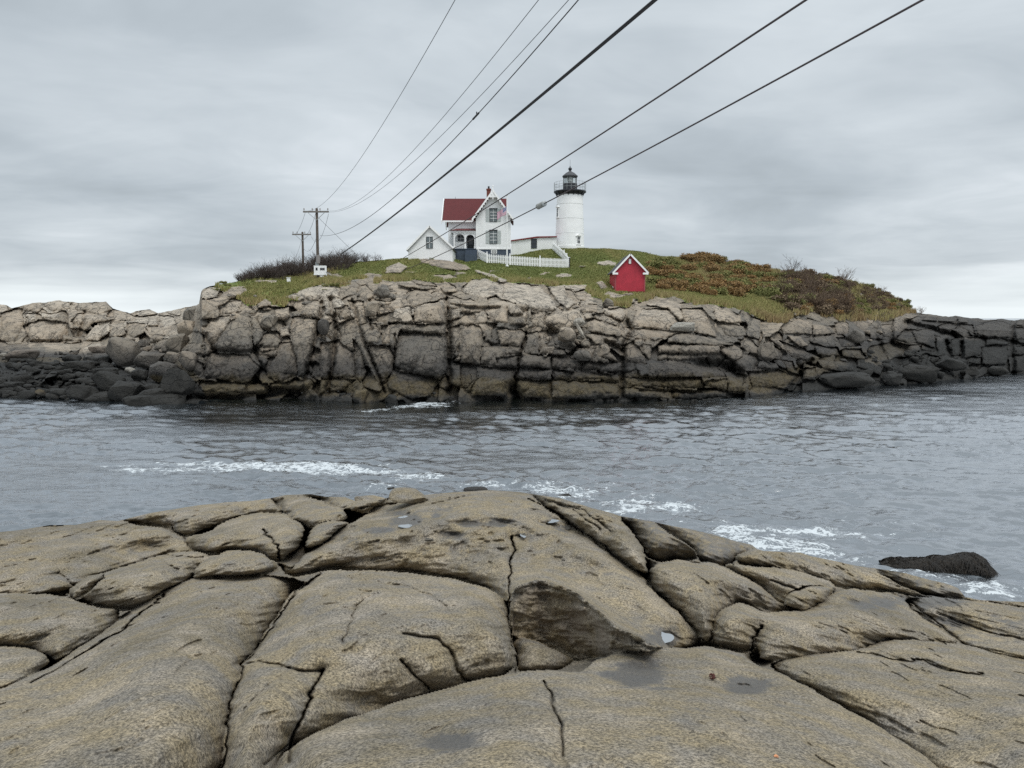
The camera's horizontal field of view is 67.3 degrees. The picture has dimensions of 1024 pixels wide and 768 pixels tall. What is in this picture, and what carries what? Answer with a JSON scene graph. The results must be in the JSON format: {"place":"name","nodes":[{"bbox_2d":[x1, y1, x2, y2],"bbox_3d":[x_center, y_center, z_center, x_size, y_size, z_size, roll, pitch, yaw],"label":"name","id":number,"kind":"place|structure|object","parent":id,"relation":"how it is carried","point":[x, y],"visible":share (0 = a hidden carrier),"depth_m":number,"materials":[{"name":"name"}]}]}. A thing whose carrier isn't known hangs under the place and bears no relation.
{"place":"outdoors","nodes":[
{"label":"outdoors","id":0,"kind":"place"},
{"bbox_2d":[341,0,656,253],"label":"tramway cable","id":1,"kind":"object","parent":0,"point":[621,29],"visible":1,"depth_m":26.34,"materials":[{"name":"metal"}]},
{"bbox_2d":[0,490,1023,767],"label":"granite ledge","id":2,"kind":"object","parent":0,"point":[312,630],"visible":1,"depth_m":4.99,"materials":[{"name":"stone"}]},
{"bbox_2d":[354,495,386,507],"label":"boulder","id":3,"kind":"object","parent":2,"relation":"on","point":[366,497],"visible":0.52,"depth_m":9.65,"materials":[{"name":"stone"}]},
{"bbox_2d":[389,487,427,503],"bbox_3d":[-1.204,1.315,9.010,0.464,0.137,0.452,6,5,-1],"label":"boulder","id":4,"kind":"object","parent":2,"relation":"on","point":[405,495],"visible":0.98,"depth_m":8.89,"materials":[{"name":"stone"}]},
{"bbox_2d":[661,632,673,642],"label":"puddle","id":5,"kind":"object","parent":2,"relation":"on","point":[667,637],"visible":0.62,"depth_m":5.55,"materials":[{"name":"grey"}]},
{"bbox_2d":[0,318,1023,601],"bbox_3d":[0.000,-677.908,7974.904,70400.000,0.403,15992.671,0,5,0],"label":"sea","id":6,"kind":"structure","parent":0,"point":[870,476],"depth_m":35.24,"materials":[{"name":"liquid"}]},
{"bbox_2d":[463,486,487,491],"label":"sea rock","id":7,"kind":"object","parent":6,"relation":"in","point":[477,488],"visible":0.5,"depth_m":28.85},
{"bbox_2d":[879,551,1000,576],"bbox_3d":[11.121,4.717,20.100,2.840,0.744,1.017,1,5,10],"label":"weedy rock","id":8,"kind":"object","parent":6,"relation":"in","point":[970,563],"visible":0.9,"depth_m":19.81,"materials":[{"name":"stone"}]},
{"bbox_2d":[0,250,1023,403],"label":"island ground","id":9,"kind":"structure","parent":0,"point":[477,339],"depth_m":66.02,"materials":[{"name":"stone"}]},
{"bbox_2d":[0,381,24,388],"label":"boulder","id":10,"kind":"object","parent":9,"relation":"on","point":[11,384],"visible":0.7,"depth_m":64.16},
{"bbox_2d":[4,350,39,359],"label":"boulder","id":11,"kind":"object","parent":9,"relation":"on","point":[18,354],"visible":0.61,"depth_m":76.96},
{"bbox_2d":[10,375,33,383],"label":"shore stone","id":12,"kind":"object","parent":9,"relation":"on","point":[24,378],"visible":0.74,"depth_m":65.20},
{"bbox_2d":[17,390,36,398],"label":"shore stone","id":13,"kind":"object","parent":9,"relation":"on","point":[28,394],"visible":0.79,"depth_m":62.27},
{"bbox_2d":[26,367,40,374],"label":"shore stone","id":14,"kind":"object","parent":9,"relation":"on","point":[35,370],"visible":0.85,"depth_m":67.74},
{"bbox_2d":[50,388,66,396],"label":"boulder","id":15,"kind":"object","parent":9,"relation":"on","point":[59,392],"visible":0.84,"depth_m":61.87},
{"bbox_2d":[62,373,76,381],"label":"shore stone","id":16,"kind":"object","parent":9,"relation":"on","point":[66,377],"visible":0.95,"depth_m":65.93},
{"bbox_2d":[62,354,81,361],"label":"boulder","id":17,"kind":"object","parent":9,"relation":"on","point":[68,357],"visible":0.77,"depth_m":75.09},
{"bbox_2d":[64,360,95,370],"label":"boulder","id":18,"kind":"object","parent":9,"relation":"on","point":[85,364],"visible":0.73,"depth_m":69.51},
{"bbox_2d":[66,384,98,400],"bbox_3d":[-33.967,0.654,61.197,2.403,1.349,1.957,10,5,-1],"label":"boulder","id":19,"kind":"object","parent":9,"relation":"on","point":[81,392],"visible":0.81,"depth_m":60.41,"materials":[{"name":"stone"}]},
{"bbox_2d":[88,346,105,352],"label":"boulder","id":20,"kind":"object","parent":9,"relation":"on","point":[95,349],"visible":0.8,"depth_m":81.14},
{"bbox_2d":[85,393,113,400],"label":"boulder","id":21,"kind":"object","parent":9,"relation":"on","point":[99,397],"visible":0.38,"depth_m":59.86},
{"bbox_2d":[95,355,112,365],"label":"boulder","id":22,"kind":"object","parent":9,"relation":"on","point":[107,358],"visible":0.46,"depth_m":72.98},
{"bbox_2d":[91,367,118,374],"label":"boulder","id":23,"kind":"object","parent":9,"relation":"on","point":[110,369],"visible":0.53,"depth_m":65.82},
{"bbox_2d":[91,371,126,390],"bbox_3d":[-32.906,-0.181,62.853,2.815,1.787,2.366,12,5,-1],"label":"boulder","id":24,"kind":"object","parent":9,"relation":"on","point":[104,380],"visible":0.73,"depth_m":61.90,"materials":[{"name":"stone"}]},
{"bbox_2d":[105,337,140,368],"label":"boulder","id":25,"kind":"object","parent":9,"relation":"on","point":[120,352],"visible":0.83,"depth_m":71.64,"materials":[{"name":"stone"}]},
{"bbox_2d":[107,380,144,400],"bbox_3d":[-30.216,0.560,60.323,2.637,1.599,2.261,8,5,-1],"label":"boulder","id":26,"kind":"object","parent":9,"relation":"on","point":[118,390],"visible":0.8,"depth_m":59.49,"materials":[{"name":"stone"}]},
{"bbox_2d":[131,368,148,381],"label":"boulder","id":27,"kind":"object","parent":9,"relation":"on","point":[137,374],"visible":0.98,"depth_m":64.50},
{"bbox_2d":[137,339,149,346],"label":"boulder","id":28,"kind":"object","parent":9,"relation":"on","point":[142,342],"visible":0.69,"depth_m":82.60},
{"bbox_2d":[133,351,164,368],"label":"boulder","id":29,"kind":"object","parent":9,"relation":"on","point":[144,359],"visible":0.76,"depth_m":68.77,"materials":[{"name":"stone"}]},
{"bbox_2d":[138,388,165,395],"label":"boulder","id":30,"kind":"object","parent":9,"relation":"on","point":[155,391],"visible":0.41,"depth_m":58.69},
{"bbox_2d":[144,383,160,389],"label":"boulder","id":31,"kind":"object","parent":9,"relation":"on","point":[150,386],"visible":0.56,"depth_m":60.55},
{"bbox_2d":[121,393,186,405],"bbox_3d":[-27.330,1.404,59.022,4.197,1.363,2.804,-3,5,0],"label":"boulder","id":32,"kind":"object","parent":9,"relation":"on","point":[158,399],"visible":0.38,"depth_m":57.87,"materials":[{"name":"stone"}]},
{"bbox_2d":[149,361,177,382],"bbox_3d":[-28.740,-0.975,63.324,2.438,1.819,2.238,0,5,0],"label":"boulder","id":33,"kind":"object","parent":9,"relation":"on","point":[157,370],"visible":0.73,"depth_m":62.55,"materials":[{"name":"stone"}]},
{"bbox_2d":[164,351,179,363],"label":"boulder","id":34,"kind":"object","parent":9,"relation":"on","point":[171,357],"visible":0.73,"depth_m":64.42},
{"bbox_2d":[165,333,189,352],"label":"boulder","id":35,"kind":"object","parent":9,"relation":"on","point":[176,343],"visible":0.84,"depth_m":67.87,"materials":[{"name":"stone"}]},
{"bbox_2d":[160,368,195,394],"bbox_3d":[-26.032,-0.141,59.940,2.232,2.248,2.315,-10,5,1],"label":"boulder","id":36,"kind":"object","parent":9,"relation":"on","point":[176,380],"visible":0.91,"depth_m":59.07,"materials":[{"name":"stone"}]},
{"bbox_2d":[177,320,194,335],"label":"boulder","id":37,"kind":"object","parent":9,"relation":"on","point":[186,327],"visible":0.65,"depth_m":72.14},
{"bbox_2d":[178,350,196,371],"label":"boulder","id":38,"kind":"object","parent":9,"relation":"on","point":[187,360],"visible":0.92,"depth_m":61.37,"materials":[{"name":"stone"}]},
{"bbox_2d":[183,307,195,320],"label":"boulder","id":39,"kind":"object","parent":9,"relation":"on","point":[188,313],"visible":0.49,"depth_m":81.45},
{"bbox_2d":[260,315,277,327],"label":"boulder","id":40,"kind":"object","parent":9,"relation":"on","point":[269,321],"visible":1,"depth_m":64.41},
{"bbox_2d":[283,253,309,275],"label":"bare shrub","id":41,"kind":"object","parent":9,"relation":"on","point":[297,273],"visible":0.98,"depth_m":84.39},
{"bbox_2d":[292,232,310,261],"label":"utility pole","id":42,"kind":"object","parent":9,"relation":"on","point":[302,235],"visible":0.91,"depth_m":98.69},
{"bbox_2d":[303,208,328,277],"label":"utility pole","id":43,"kind":"object","parent":9,"relation":"on","point":[316,211],"visible":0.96,"depth_m":78.73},
{"bbox_2d":[313,265,326,276],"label":"utility box","id":44,"kind":"object","parent":43,"relation":"attached to","point":[321,270],"visible":0.98,"depth_m":78.80,"materials":[{"name":"white metal"}]},
{"bbox_2d":[310,0,454,210],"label":"overhead wire","id":45,"kind":"object","parent":43,"relation":"attached to","point":[399,96],"visible":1,"depth_m":25.86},
{"bbox_2d":[336,0,538,210],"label":"overhead wire","id":46,"kind":"object","parent":43,"relation":"attached to","point":[464,91],"visible":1,"depth_m":25.58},
{"bbox_2d":[320,0,578,235],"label":"overhead wire","id":47,"kind":"object","parent":43,"relation":"attached to","point":[482,108],"visible":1,"depth_m":25.77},
{"bbox_2d":[336,0,568,211],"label":"overhead wire","id":48,"kind":"object","parent":43,"relation":"attached to","point":[478,97],"visible":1,"depth_m":26.22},
{"bbox_2d":[318,318,328,334],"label":"boulder","id":49,"kind":"object","parent":9,"relation":"on","point":[323,326],"visible":1,"depth_m":63.69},
{"bbox_2d":[322,251,342,270],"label":"bare shrub","id":50,"kind":"object","parent":9,"relation":"on","point":[334,265],"visible":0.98,"depth_m":84.54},
{"bbox_2d":[336,249,355,269],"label":"bare shrub","id":51,"kind":"object","parent":9,"relation":"on","point":[347,264],"visible":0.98,"depth_m":84.51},
{"bbox_2d":[353,389,368,402],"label":"boulder","id":52,"kind":"object","parent":9,"relation":"on","point":[363,393],"visible":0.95,"depth_m":59.09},
{"bbox_2d":[366,301,380,315],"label":"boulder","id":53,"kind":"object","parent":9,"relation":"on","point":[372,308],"visible":1,"depth_m":64.97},
{"bbox_2d":[375,286,389,297],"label":"boulder","id":54,"kind":"object","parent":9,"relation":"on","point":[382,292],"visible":0.98,"depth_m":68.25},
{"bbox_2d":[385,394,397,403],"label":"boulder","id":55,"kind":"object","parent":9,"relation":"on","point":[390,398],"visible":0.75,"depth_m":58.88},
{"bbox_2d":[406,226,456,261],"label":"gabled shed","id":56,"kind":"structure","parent":9,"relation":"on","point":[437,246],"depth_m":89.67,"materials":[{"name":"wood"}]},
{"bbox_2d":[426,237,432,247],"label":"window","id":57,"kind":"structure","parent":56,"relation":"in","point":[428,239],"depth_m":89.60,"materials":[{"name":"glass"}]},
{"bbox_2d":[441,185,513,261],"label":"keepers house","id":58,"kind":"structure","parent":9,"relation":"on","point":[455,212],"depth_m":94.78,"materials":[{"name":"white painted wood siding"},{"name":"red shingle"},{"name":"glass"}]},
{"bbox_2d":[467,236,473,247],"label":"door","id":59,"kind":"structure","parent":58,"relation":"in","point":[470,244],"depth_m":96.66,"materials":[{"name":"paint"}]},
{"bbox_2d":[489,208,497,221],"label":"window","id":60,"kind":"structure","parent":58,"relation":"in","point":[492,211],"depth_m":94.38,"materials":[{"name":"glass"}]},
{"bbox_2d":[490,230,496,243],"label":"window","id":61,"kind":"structure","parent":58,"relation":"in","point":[493,234],"depth_m":94.61,"materials":[{"name":"glass"}]},
{"bbox_2d":[505,195,508,266],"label":"flagpole","id":62,"kind":"object","parent":9,"relation":"on","point":[506,238],"visible":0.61,"depth_m":89.11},
{"bbox_2d":[497,207,505,219],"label":"flag","id":63,"kind":"object","parent":62,"relation":"attached to","point":[502,212],"visible":1,"depth_m":88.89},
{"bbox_2d":[477,241,569,267],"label":"picket fence","id":64,"kind":"object","parent":9,"relation":"on","point":[483,256],"visible":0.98,"depth_m":92.24,"materials":[{"name":"wood"}]},
{"bbox_2d":[511,236,556,254],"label":"covered passage","id":65,"kind":"object","parent":9,"relation":"on","point":[524,245],"visible":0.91,"depth_m":109.21,"materials":[{"name":"paint"}]},
{"bbox_2d":[543,347,554,353],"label":"boulder","id":66,"kind":"object","parent":9,"relation":"on","point":[547,349],"visible":0.96,"depth_m":62.04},
{"bbox_2d":[215,248,916,322],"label":"grass","id":67,"kind":"structure","parent":9,"relation":"on","point":[767,310],"depth_m":82.49,"materials":[{"name":"plant"}]},
{"bbox_2d":[558,327,575,341],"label":"boulder","id":68,"kind":"object","parent":9,"relation":"on","point":[566,334],"visible":1,"depth_m":62.77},
{"bbox_2d":[554,166,585,248],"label":"lighthouse","id":69,"kind":"object","parent":9,"relation":"on","point":[569,223],"visible":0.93,"depth_m":110.72,"materials":[{"name":"paint"}]},
{"bbox_2d":[573,318,584,326],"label":"boulder","id":70,"kind":"object","parent":9,"relation":"on","point":[580,321],"visible":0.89,"depth_m":64.89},
{"bbox_2d":[573,350,590,360],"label":"boulder","id":71,"kind":"object","parent":9,"relation":"on","point":[581,355],"visible":1,"depth_m":61.67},
{"bbox_2d":[595,345,609,356],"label":"boulder","id":72,"kind":"object","parent":9,"relation":"on","point":[602,350],"visible":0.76,"depth_m":61.86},
{"bbox_2d":[602,298,613,307],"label":"boulder","id":73,"kind":"object","parent":9,"relation":"on","point":[607,302],"visible":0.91,"depth_m":70.11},
{"bbox_2d":[607,254,648,292],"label":"oil house","id":74,"kind":"structure","parent":9,"relation":"on","point":[629,272],"depth_m":81.33,"materials":[{"name":"wood"}]},
{"bbox_2d":[648,260,662,267],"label":"leafy shrub","id":75,"kind":"object","parent":9,"relation":"on","point":[657,263],"visible":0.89,"depth_m":99.83,"materials":[{"name":"green plant"}]},
{"bbox_2d":[646,275,664,283],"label":"leafy shrub","id":76,"kind":"object","parent":9,"relation":"on","point":[652,279],"visible":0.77,"depth_m":88.62,"materials":[{"name":"green plant"}]},
{"bbox_2d":[655,282,671,289],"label":"leafy shrub","id":77,"kind":"object","parent":9,"relation":"on","point":[659,285],"visible":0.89,"depth_m":84.31,"materials":[{"name":"orange plant"}]},
{"bbox_2d":[654,256,675,260],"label":"leafy shrub","id":78,"kind":"object","parent":9,"relation":"on","point":[667,258],"visible":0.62,"depth_m":105.72,"materials":[{"name":"green plant"}]},
{"bbox_2d":[658,269,678,276],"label":"leafy shrub","id":79,"kind":"object","parent":9,"relation":"on","point":[666,272],"visible":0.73,"depth_m":94.11,"materials":[{"name":"orange plant"}]},
{"bbox_2d":[670,278,690,288],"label":"leafy shrub","id":80,"kind":"object","parent":9,"relation":"on","point":[682,283],"visible":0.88,"depth_m":85.84,"materials":[{"name":"orange plant"}]},
{"bbox_2d":[669,322,694,331],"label":"boulder","id":81,"kind":"object","parent":9,"relation":"on","point":[682,327],"visible":1,"depth_m":66.44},
{"bbox_2d":[679,264,698,270],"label":"leafy shrub","id":82,"kind":"object","parent":9,"relation":"on","point":[692,267],"visible":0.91,"depth_m":99.23,"materials":[{"name":"orange plant"}]},
{"bbox_2d":[684,273,704,280],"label":"leafy shrub","id":83,"kind":"object","parent":9,"relation":"on","point":[700,277],"visible":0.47,"depth_m":89.83,"materials":[{"name":"orange plant"}]},
{"bbox_2d":[687,253,704,261],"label":"leafy shrub","id":84,"kind":"object","parent":9,"relation":"on","point":[691,258],"visible":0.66,"depth_m":105.44,"materials":[{"name":"orange plant"}]},
{"bbox_2d":[687,284,710,291],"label":"leafy shrub","id":85,"kind":"object","parent":9,"relation":"on","point":[695,288],"visible":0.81,"depth_m":83.40,"materials":[{"name":"orange plant"}]},
{"bbox_2d":[700,288,717,295],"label":"leafy shrub","id":86,"kind":"object","parent":9,"relation":"on","point":[706,291],"visible":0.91,"depth_m":82.06,"materials":[{"name":"orange plant"}]},
{"bbox_2d":[703,264,720,271],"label":"leafy shrub","id":87,"kind":"object","parent":9,"relation":"on","point":[710,268],"visible":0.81,"depth_m":97.12,"materials":[{"name":"orange plant"}]},
{"bbox_2d":[704,254,726,262],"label":"leafy shrub","id":88,"kind":"object","parent":9,"relation":"on","point":[717,258],"visible":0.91,"depth_m":104.00,"materials":[{"name":"orange plant"}]},
{"bbox_2d":[706,273,724,278],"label":"leafy shrub","id":89,"kind":"object","parent":9,"relation":"on","point":[710,275],"visible":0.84,"depth_m":93.31,"materials":[{"name":"orange plant"}]},
{"bbox_2d":[709,286,728,294],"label":"leafy shrub","id":90,"kind":"object","parent":9,"relation":"on","point":[721,291],"visible":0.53,"depth_m":83.35,"materials":[{"name":"green plant"}]},
{"bbox_2d":[725,279,744,287],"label":"leafy shrub","id":91,"kind":"object","parent":9,"relation":"on","point":[737,284],"visible":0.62,"depth_m":87.94,"materials":[{"name":"orange plant"}]},
{"bbox_2d":[727,287,747,296],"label":"leafy shrub","id":92,"kind":"object","parent":9,"relation":"on","point":[736,291],"visible":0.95,"depth_m":83.61,"materials":[{"name":"orange plant"}]},
{"bbox_2d":[727,276,748,281],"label":"leafy shrub","id":93,"kind":"object","parent":9,"relation":"on","point":[735,279],"visible":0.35,"depth_m":92.13,"materials":[{"name":"green plant"}]},
{"bbox_2d":[730,264,745,270],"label":"leafy shrub","id":94,"kind":"object","parent":9,"relation":"on","point":[738,266],"visible":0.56,"depth_m":100.26,"materials":[{"name":"green plant"}]},
{"bbox_2d":[744,269,764,276],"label":"leafy shrub","id":95,"kind":"object","parent":9,"relation":"on","point":[750,272],"visible":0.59,"depth_m":99.26,"materials":[{"name":"green plant"}]},
{"bbox_2d":[754,289,775,296],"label":"leafy shrub","id":96,"kind":"object","parent":9,"relation":"on","point":[761,293],"visible":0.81,"depth_m":85.15,"materials":[{"name":"green plant"}]},
{"bbox_2d":[756,342,775,360],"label":"boulder","id":97,"kind":"object","parent":9,"relation":"on","point":[766,351],"visible":1,"depth_m":67.53,"materials":[{"name":"stone"}]},
{"bbox_2d":[754,285,782,295],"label":"leafy shrub","id":98,"kind":"object","parent":9,"relation":"on","point":[773,289],"visible":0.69,"depth_m":85.86,"materials":[{"name":"green plant"}]},
{"bbox_2d":[768,293,788,302],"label":"leafy shrub","id":99,"kind":"object","parent":9,"relation":"on","point":[782,297],"visible":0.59,"depth_m":82.46,"materials":[{"name":"brown plant"}]},
{"bbox_2d":[784,302,801,310],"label":"leafy shrub","id":100,"kind":"object","parent":9,"relation":"on","point":[791,305],"visible":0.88,"depth_m":80.47,"materials":[{"name":"brown plant"}]},
{"bbox_2d":[811,306,827,313],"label":"leafy shrub","id":101,"kind":"object","parent":9,"relation":"on","point":[819,310],"visible":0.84,"depth_m":83.36,"materials":[{"name":"brown plant"}]},
{"bbox_2d":[815,301,833,314],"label":"leafy shrub","id":102,"kind":"object","parent":9,"relation":"on","point":[829,308],"visible":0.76,"depth_m":83.27,"materials":[{"name":"brown plant"}]},
{"bbox_2d":[817,371,876,387],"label":"boulder","id":103,"kind":"object","parent":9,"relation":"on","point":[847,379],"visible":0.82,"depth_m":70.00,"materials":[{"name":"stone"}]},
{"bbox_2d":[844,329,864,343],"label":"boulder","id":104,"kind":"object","parent":9,"relation":"on","point":[855,336],"visible":1,"depth_m":78.96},
{"bbox_2d":[882,373,902,384],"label":"boulder","id":105,"kind":"object","parent":9,"relation":"on","point":[893,379],"visible":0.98,"depth_m":74.15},
{"bbox_2d":[894,363,938,382],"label":"boulder","id":106,"kind":"object","parent":9,"relation":"on","point":[921,373],"visible":0.88,"depth_m":76.38,"materials":[{"name":"stone"}]},
{"bbox_2d":[936,358,966,370],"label":"boulder","id":107,"kind":"object","parent":9,"relation":"on","point":[950,364],"visible":0.89,"depth_m":81.95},
{"bbox_2d":[960,367,979,375],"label":"boulder","id":108,"kind":"object","parent":9,"relation":"on","point":[972,371],"visible":0.77,"depth_m":82.82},
{"bbox_2d":[987,366,1008,374],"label":"boulder","id":109,"kind":"object","parent":9,"relation":"on","point":[995,370],"visible":1,"depth_m":86.38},
{"bbox_2d":[0,0,1023,317],"label":"sky","id":110,"kind":"structure","parent":0,"point":[153,152],"materials":[{"name":"grey"}]},
{"bbox_2d":[404,0,806,257],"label":"tramway cable","id":111,"kind":"object","parent":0,"point":[750,36],"visible":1,"depth_m":26.48,"materials":[{"name":"metal"}]},
{"bbox_2d":[405,0,923,269],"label":"tramway cable","id":112,"kind":"object","parent":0,"point":[855,36],"visible":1,"depth_m":26.27,"materials":[{"name":"metal"}]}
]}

